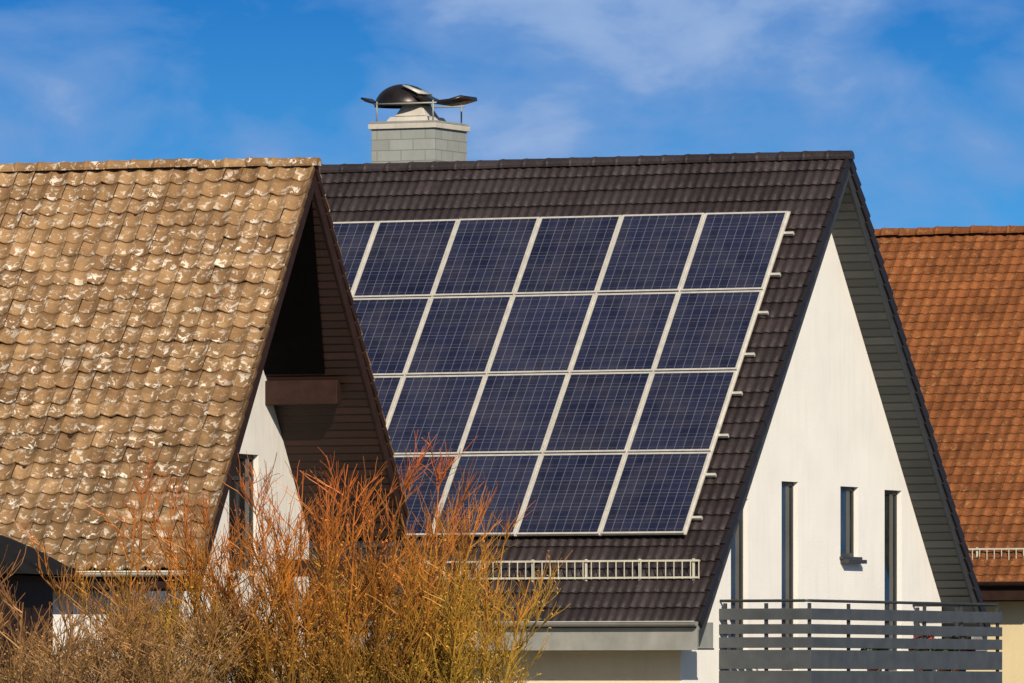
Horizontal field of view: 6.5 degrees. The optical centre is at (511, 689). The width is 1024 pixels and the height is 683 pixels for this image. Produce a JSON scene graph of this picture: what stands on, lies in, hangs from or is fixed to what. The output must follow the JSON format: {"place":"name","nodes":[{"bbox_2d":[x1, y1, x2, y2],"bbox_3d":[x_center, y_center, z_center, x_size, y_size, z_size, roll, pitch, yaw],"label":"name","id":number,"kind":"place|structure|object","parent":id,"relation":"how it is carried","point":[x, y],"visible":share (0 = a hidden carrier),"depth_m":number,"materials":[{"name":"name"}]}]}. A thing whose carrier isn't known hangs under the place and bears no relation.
{"place":"outdoors","nodes":[
{"label":"outdoors","id":0,"kind":"place"},
{"bbox_2d":[0,0,1023,228],"label":"sky","id":1,"kind":"structure","parent":0,"point":[926,96],"materials":[{"name":"blue"}]},
{"bbox_2d":[333,211,794,536],"bbox_3d":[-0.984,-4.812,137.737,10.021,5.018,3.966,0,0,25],"label":"solar panel array","id":2,"kind":"object","parent":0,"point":[577,375],"visible":0.59,"depth_m":137.11,"materials":[{"name":"glass"}]},
{"bbox_2d":[696,622,712,647],"bbox_3d":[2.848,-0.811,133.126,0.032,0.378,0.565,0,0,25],"label":"eave end cap","id":3,"kind":"object","parent":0,"point":[707,640],"visible":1,"depth_m":133.19,"materials":[{"name":"white paint"}]},
{"bbox_2d":[698,648,713,649],"bbox_3d":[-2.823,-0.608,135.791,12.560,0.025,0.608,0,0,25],"label":"eave soffit","id":4,"kind":"structure","parent":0,"point":[705,648],"depth_m":133.14,"materials":[{"name":"grey paint"}]},
{"bbox_2d":[971,637,985,650],"bbox_3d":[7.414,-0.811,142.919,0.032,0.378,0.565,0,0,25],"label":"eave end cap","id":5,"kind":"object","parent":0,"point":[978,638],"visible":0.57,"depth_m":142.86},
{"label":"ground","id":6,"kind":"structure","parent":0,"visible":0},
{"bbox_2d":[0,535,82,682],"bbox_3d":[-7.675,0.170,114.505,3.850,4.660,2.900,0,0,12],"label":"garden shed","id":7,"kind":"structure","parent":6,"relation":"on","point":[34,586],"depth_m":114.18,"materials":[{"name":"black wood"}]},
{"bbox_2d":[0,580,160,682],"bbox_3d":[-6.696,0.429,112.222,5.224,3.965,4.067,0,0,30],"label":"bramble thicket","id":8,"kind":"object","parent":6,"relation":"on","point":[46,657],"visible":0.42,"depth_m":111.53,"materials":[{"name":"brown plant"}]},
{"bbox_2d":[10,445,230,680],"bbox_3d":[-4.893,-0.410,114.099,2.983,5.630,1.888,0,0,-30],"label":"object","id":9,"kind":"object","parent":6,"relation":"on","point":[139,536],"visible":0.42,"depth_m":114.42,"materials":[{"name":"brown plant"}]},
{"bbox_2d":[0,544,275,682],"bbox_3d":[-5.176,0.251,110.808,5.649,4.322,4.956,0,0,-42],"label":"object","id":10,"kind":"object","parent":6,"relation":"on","point":[153,673],"visible":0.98,"depth_m":110.09,"materials":[{"name":"brown plant"}]},
{"bbox_2d":[53,370,308,682],"bbox_3d":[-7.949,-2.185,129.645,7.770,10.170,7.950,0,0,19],"label":"walls","id":11,"kind":"structure","parent":6,"relation":"on","point":[262,440],"depth_m":130.23,"materials":[{"name":"white paint"}]},
{"bbox_2d":[53,576,194,588],"bbox_3d":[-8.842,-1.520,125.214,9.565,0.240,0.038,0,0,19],"label":"eave fascia","id":12,"kind":"structure","parent":11,"relation":"attached to","point":[161,584],"depth_m":124.05,"materials":[{"name":"brown wood"}]},
{"bbox_2d":[52,571,198,576],"bbox_3d":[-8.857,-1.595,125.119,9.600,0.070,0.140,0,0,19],"label":"gutter","id":13,"kind":"object","parent":12,"relation":"attached to","point":[97,574],"visible":0.22,"depth_m":123.84,"materials":[{"name":"beige paint"}]},
{"bbox_2d":[79,570,193,572],"bbox_3d":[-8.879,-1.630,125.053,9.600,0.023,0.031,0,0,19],"label":"gutter bead","id":14,"kind":"object","parent":13,"relation":"attached to","point":[129,571],"depth_m":123.80,"materials":[{"name":"grey metal"}]},
{"bbox_2d":[0,168,403,590],"bbox_3d":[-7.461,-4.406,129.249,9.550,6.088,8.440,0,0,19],"label":"roof deck soffit","id":15,"kind":"structure","parent":11,"relation":"attached to","point":[344,432],"depth_m":130.65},
{"bbox_2d":[0,165,313,570],"bbox_3d":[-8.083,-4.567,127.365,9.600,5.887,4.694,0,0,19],"label":"front roof tiles","id":16,"kind":"object","parent":15,"relation":"on","point":[42,340],"visible":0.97,"depth_m":126.72,"materials":[{"name":"brown tile"}]},
{"bbox_2d":[0,156,321,171],"bbox_3d":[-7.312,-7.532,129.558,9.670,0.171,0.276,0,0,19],"label":"ridge tiles","id":17,"kind":"object","parent":15,"relation":"on","point":[178,162],"visible":1,"depth_m":128.67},
{"bbox_2d":[0,165,409,513],"bbox_3d":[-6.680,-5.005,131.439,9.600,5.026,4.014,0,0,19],"label":"back roof tiles","id":18,"kind":"object","parent":15,"relation":"attached to","point":[345,274],"visible":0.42,"depth_m":129.25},
{"bbox_2d":[197,165,315,567],"bbox_3d":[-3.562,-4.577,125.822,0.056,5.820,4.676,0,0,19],"label":"front verge tiles","id":19,"kind":"object","parent":15,"relation":"attached to","point":[263,336],"visible":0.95,"depth_m":125.88,"materials":[{"name":"brown tile"}]},
{"bbox_2d":[199,172,314,584],"bbox_3d":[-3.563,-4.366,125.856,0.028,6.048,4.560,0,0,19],"label":"front barge board","id":20,"kind":"object","parent":15,"relation":"attached to","point":[264,354],"visible":0.64,"depth_m":126.02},
{"bbox_2d":[314,174,405,535],"bbox_3d":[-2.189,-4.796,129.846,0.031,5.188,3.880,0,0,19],"label":"back barge board","id":21,"kind":"object","parent":15,"relation":"attached to","point":[352,327],"visible":0.93,"depth_m":129.74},
{"bbox_2d":[315,165,408,517],"bbox_3d":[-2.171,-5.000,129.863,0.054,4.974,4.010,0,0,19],"label":"back verge tiles","id":22,"kind":"object","parent":21,"relation":"attached to","point":[359,332],"visible":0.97,"depth_m":129.79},
{"bbox_2d":[230,454,252,564],"bbox_3d":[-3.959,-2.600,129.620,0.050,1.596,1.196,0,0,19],"label":"gable window frame","id":23,"kind":"object","parent":11,"relation":"attached to","point":[242,456],"visible":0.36,"depth_m":130.07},
{"bbox_2d":[236,482,238,557],"bbox_3d":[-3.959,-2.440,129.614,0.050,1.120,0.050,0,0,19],"label":"window mullion","id":24,"kind":"structure","parent":23,"relation":"attached to","point":[237,503],"depth_m":129.59},
{"bbox_2d":[229,459,250,560],"bbox_3d":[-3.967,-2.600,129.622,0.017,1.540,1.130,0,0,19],"label":"gable window glass","id":25,"kind":"object","parent":23,"relation":"in","point":[244,507],"visible":0.36,"depth_m":129.75,"materials":[{"name":"black glass"}]},
{"bbox_2d":[263,201,324,374],"bbox_3d":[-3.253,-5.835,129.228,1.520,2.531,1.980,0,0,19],"label":"overhang lining","id":26,"kind":"object","parent":11,"relation":"attached to","point":[296,345],"visible":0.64,"depth_m":129.61,"materials":[{"name":"brown wood"}]},
{"bbox_2d":[265,380,340,404],"bbox_3d":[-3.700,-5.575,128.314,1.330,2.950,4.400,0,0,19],"label":"purlins","id":27,"kind":"object","parent":11,"relation":"attached to","point":[311,392],"visible":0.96,"depth_m":130.22,"materials":[{"name":"brown wood"}]},
{"bbox_2d":[280,559,394,576],"bbox_3d":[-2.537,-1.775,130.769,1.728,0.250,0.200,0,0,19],"label":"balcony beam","id":28,"kind":"structure","parent":11,"relation":"attached to","point":[303,563],"depth_m":130.67,"materials":[{"name":"brown wood"}]},
{"bbox_2d":[56,524,379,682],"bbox_3d":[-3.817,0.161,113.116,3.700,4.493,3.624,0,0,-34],"label":"willow shrub","id":29,"kind":"object","parent":6,"relation":"on","point":[175,604],"visible":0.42,"depth_m":112.59,"materials":[{"name":"brown plant"}]},
{"bbox_2d":[130,431,496,682],"bbox_3d":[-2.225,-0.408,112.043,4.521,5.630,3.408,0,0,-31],"label":"willow shrub","id":30,"kind":"object","parent":6,"relation":"on","point":[290,662],"visible":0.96,"depth_m":111.53,"materials":[{"name":"brown plant"}]},
{"bbox_2d":[294,469,572,682],"bbox_3d":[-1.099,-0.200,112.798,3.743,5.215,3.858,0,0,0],"label":"willow shrub","id":31,"kind":"object","parent":6,"relation":"on","point":[467,597],"visible":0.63,"depth_m":112.68,"materials":[{"name":"orange plant"}]},
{"bbox_2d":[388,545,542,682],"bbox_3d":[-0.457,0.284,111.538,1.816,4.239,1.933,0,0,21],"label":"willow shrub","id":32,"kind":"object","parent":6,"relation":"on","point":[484,662],"visible":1,"depth_m":111.40,"materials":[{"name":"brown plant"}]},
{"bbox_2d":[476,233,941,682],"bbox_3d":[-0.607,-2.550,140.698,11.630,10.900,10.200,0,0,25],"label":"walls","id":33,"kind":"structure","parent":6,"relation":"on","point":[829,435],"depth_m":138.63,"materials":[{"name":"white paint"}]},
{"bbox_2d":[310,650,679,682],"bbox_3d":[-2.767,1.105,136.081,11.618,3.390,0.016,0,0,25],"label":"front render coat","id":34,"kind":"object","parent":33,"relation":"attached to","point":[613,666],"visible":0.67,"depth_m":134.18,"materials":[{"name":"beige paint"}]},
{"bbox_2d":[309,628,697,650],"bbox_3d":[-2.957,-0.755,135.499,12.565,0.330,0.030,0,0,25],"label":"eave fascia","id":35,"kind":"structure","parent":33,"relation":"attached to","point":[623,638],"depth_m":133.45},
{"bbox_2d":[313,622,697,627],"bbox_3d":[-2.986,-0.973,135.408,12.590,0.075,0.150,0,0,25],"label":"gutter","id":36,"kind":"object","parent":35,"relation":"on","point":[660,624],"visible":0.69,"depth_m":133.24,"materials":[{"name":"grey metal"}]},
{"bbox_2d":[351,621,694,622],"bbox_3d":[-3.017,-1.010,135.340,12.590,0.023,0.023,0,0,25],"label":"gutter bead","id":37,"kind":"object","parent":36,"relation":"attached to","point":[590,621],"visible":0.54,"depth_m":133.38,"materials":[{"name":"grey metal"}]},
{"bbox_2d":[309,159,978,638],"bbox_3d":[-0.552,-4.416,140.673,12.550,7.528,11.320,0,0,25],"label":"roof deck soffit","id":38,"kind":"structure","parent":33,"relation":"attached to","point":[897,399],"depth_m":140.46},
{"bbox_2d":[426,558,699,582],"bbox_3d":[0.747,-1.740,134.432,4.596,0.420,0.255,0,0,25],"label":"snow guard","id":39,"kind":"object","parent":38,"relation":"on","point":[693,576],"visible":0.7,"depth_m":134.03,"materials":[{"name":"beige paint"}]},
{"bbox_2d":[309,159,843,622],"bbox_3d":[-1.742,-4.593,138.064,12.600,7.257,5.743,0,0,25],"label":"front roof tiles","id":40,"kind":"object","parent":38,"relation":"on","point":[718,493],"visible":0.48,"depth_m":136.91,"materials":[{"name":"tile"}]},
{"bbox_2d":[698,171,848,646],"bbox_3d":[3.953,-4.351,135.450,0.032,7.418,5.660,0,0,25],"label":"front barge board","id":41,"kind":"object","parent":38,"relation":"attached to","point":[701,632],"visible":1,"depth_m":135.27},
{"bbox_2d":[696,159,851,626],"bbox_3d":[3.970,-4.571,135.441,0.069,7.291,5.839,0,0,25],"label":"front verge tiles","id":42,"kind":"object","parent":38,"relation":"attached to","point":[767,411],"visible":1,"depth_m":135.30,"materials":[{"name":"concrete"}]},
{"bbox_2d":[848,169,986,638],"bbox_3d":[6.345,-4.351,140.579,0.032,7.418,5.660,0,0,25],"label":"back barge board","id":43,"kind":"object","parent":38,"relation":"attached to","point":[871,252],"visible":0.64,"depth_m":140.37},
{"bbox_3d":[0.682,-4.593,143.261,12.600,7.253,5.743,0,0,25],"label":"back roof tiles","id":44,"kind":"object","parent":38,"relation":"attached to","visible":0},
{"bbox_2d":[361,84,476,162],"bbox_3d":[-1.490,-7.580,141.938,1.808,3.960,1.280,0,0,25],"label":"chimney","id":45,"kind":"object","parent":44,"relation":"on","point":[416,128],"visible":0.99,"depth_m":141.54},
{"bbox_2d":[318,150,854,172],"bbox_3d":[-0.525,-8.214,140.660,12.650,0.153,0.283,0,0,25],"label":"ridge tiles","id":46,"kind":"object","parent":44,"relation":"attached to","point":[590,161],"visible":0.64,"depth_m":139.76,"materials":[{"name":"tile"}]},
{"bbox_2d":[850,159,990,626],"bbox_3d":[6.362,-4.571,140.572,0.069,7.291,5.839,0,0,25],"label":"back verge tiles","id":47,"kind":"object","parent":44,"relation":"attached to","point":[914,378],"visible":0.95,"depth_m":140.42,"materials":[{"name":"concrete"}]},
{"bbox_2d":[731,512,742,649],"bbox_3d":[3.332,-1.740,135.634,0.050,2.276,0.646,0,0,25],"label":"gable window frame","id":48,"kind":"object","parent":33,"relation":"attached to","point":[741,573],"visible":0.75,"depth_m":135.88,"materials":[{"name":"grey metal"}]},
{"bbox_2d":[731,518,740,636],"bbox_3d":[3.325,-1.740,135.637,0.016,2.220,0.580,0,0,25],"label":"gable window glass","id":49,"kind":"object","parent":48,"relation":"in","point":[736,569],"visible":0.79,"depth_m":135.75,"materials":[{"name":"grey glass"}]},
{"bbox_2d":[782,482,792,669],"bbox_3d":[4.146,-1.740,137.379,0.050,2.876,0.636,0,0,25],"label":"gable window frame","id":50,"kind":"object","parent":33,"relation":"attached to","point":[787,484],"visible":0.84,"depth_m":137.62,"materials":[{"name":"grey metal"}]},
{"bbox_2d":[782,486,790,649],"bbox_3d":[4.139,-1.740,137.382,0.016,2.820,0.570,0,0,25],"label":"gable window glass","id":51,"kind":"object","parent":50,"relation":"in","point":[786,542],"visible":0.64,"depth_m":137.48,"materials":[{"name":"glass"}]},
{"bbox_2d":[840,487,853,556],"bbox_3d":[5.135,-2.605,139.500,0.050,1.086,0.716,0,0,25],"label":"gable window frame","id":52,"kind":"object","parent":33,"relation":"attached to","point":[851,489],"visible":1,"depth_m":139.78,"materials":[{"name":"grey metal"}]},
{"bbox_2d":[840,491,850,552],"bbox_3d":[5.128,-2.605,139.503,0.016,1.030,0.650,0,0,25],"label":"gable window glass","id":53,"kind":"object","parent":52,"relation":"in","point":[845,521],"visible":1,"depth_m":139.58,"materials":[{"name":"glass"}]},
{"bbox_2d":[839,556,861,559],"bbox_3d":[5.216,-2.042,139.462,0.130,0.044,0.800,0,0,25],"label":"gable window sill","id":54,"kind":"structure","parent":52,"relation":"attached to","point":[855,558],"depth_m":139.40,"materials":[{"name":"grey metal"}]},
{"bbox_2d":[840,559,866,563],"bbox_3d":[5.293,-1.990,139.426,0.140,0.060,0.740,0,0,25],"label":"window shelf","id":55,"kind":"object","parent":33,"relation":"attached to","point":[852,561],"depth_m":139.28,"materials":[{"name":"grey metal"}]},
{"bbox_2d":[719,599,1001,682],"bbox_3d":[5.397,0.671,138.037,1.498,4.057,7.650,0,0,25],"label":"balcony","id":56,"kind":"structure","parent":33,"relation":"attached to","point":[955,657],"depth_m":136.05,"materials":[{"name":"metal"}]},
{"bbox_2d":[885,490,896,670],"bbox_3d":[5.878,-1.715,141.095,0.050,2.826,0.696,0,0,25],"label":"gable window frame","id":57,"kind":"object","parent":33,"relation":"attached to","point":[888,492],"visible":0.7,"depth_m":141.37,"materials":[{"name":"grey metal"}]},
{"bbox_2d":[885,494,893,650],"bbox_3d":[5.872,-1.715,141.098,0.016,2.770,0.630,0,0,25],"label":"gable window glass","id":58,"kind":"object","parent":57,"relation":"in","point":[889,547],"visible":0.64,"depth_m":141.19,"materials":[{"name":"grey glass"}]},
{"bbox_2d":[966,601,1023,682],"bbox_3d":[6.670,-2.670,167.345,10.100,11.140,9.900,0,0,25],"label":"walls","id":59,"kind":"structure","parent":6,"relation":"on","point":[1012,638],"depth_m":160.83,"materials":[{"name":"beige paint"}]},
{"bbox_2d":[879,234,1023,601],"bbox_3d":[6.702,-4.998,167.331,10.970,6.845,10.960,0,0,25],"label":"roof deck soffit","id":60,"kind":"structure","parent":59,"relation":"attached to","point":[976,401],"depth_m":163.94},
{"bbox_2d":[874,225,1023,235],"bbox_3d":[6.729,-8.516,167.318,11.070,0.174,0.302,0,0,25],"label":"ridge tiles","id":61,"kind":"object","parent":60,"relation":"on","point":[973,229],"visible":0.4,"depth_m":166.58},
{"bbox_2d":[876,232,1023,581],"bbox_3d":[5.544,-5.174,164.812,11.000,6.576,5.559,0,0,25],"label":"front roof tiles","id":62,"kind":"object","parent":60,"relation":"on","point":[965,428],"visible":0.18,"depth_m":164.19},
{"bbox_2d":[968,547,1023,559],"bbox_3d":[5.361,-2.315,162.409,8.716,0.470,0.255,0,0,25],"label":"snow guard","id":63,"kind":"object","parent":60,"relation":"on","point":[977,549],"visible":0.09,"depth_m":160.75,"materials":[{"name":"beige paint"}]},
{"bbox_2d":[979,586,1023,599],"bbox_3d":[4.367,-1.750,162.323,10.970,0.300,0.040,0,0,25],"label":"eave fascia","id":64,"kind":"structure","parent":59,"relation":"attached to","point":[1002,592],"depth_m":160.27,"materials":[{"name":"brown wood"}]},
{"bbox_2d":[977,583,1023,585],"bbox_3d":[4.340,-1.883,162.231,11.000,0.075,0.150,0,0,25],"label":"gutter","id":65,"kind":"object","parent":64,"relation":"attached to","point":[1000,584],"depth_m":160.14,"materials":[{"name":"metal"}]},
{"bbox_2d":[977,581,1023,582],"bbox_3d":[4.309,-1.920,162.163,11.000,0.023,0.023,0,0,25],"label":"gutter bead","id":66,"kind":"object","parent":65,"relation":"attached to","point":[1002,582],"depth_m":160.09,"materials":[{"name":"metal"}]}
]}

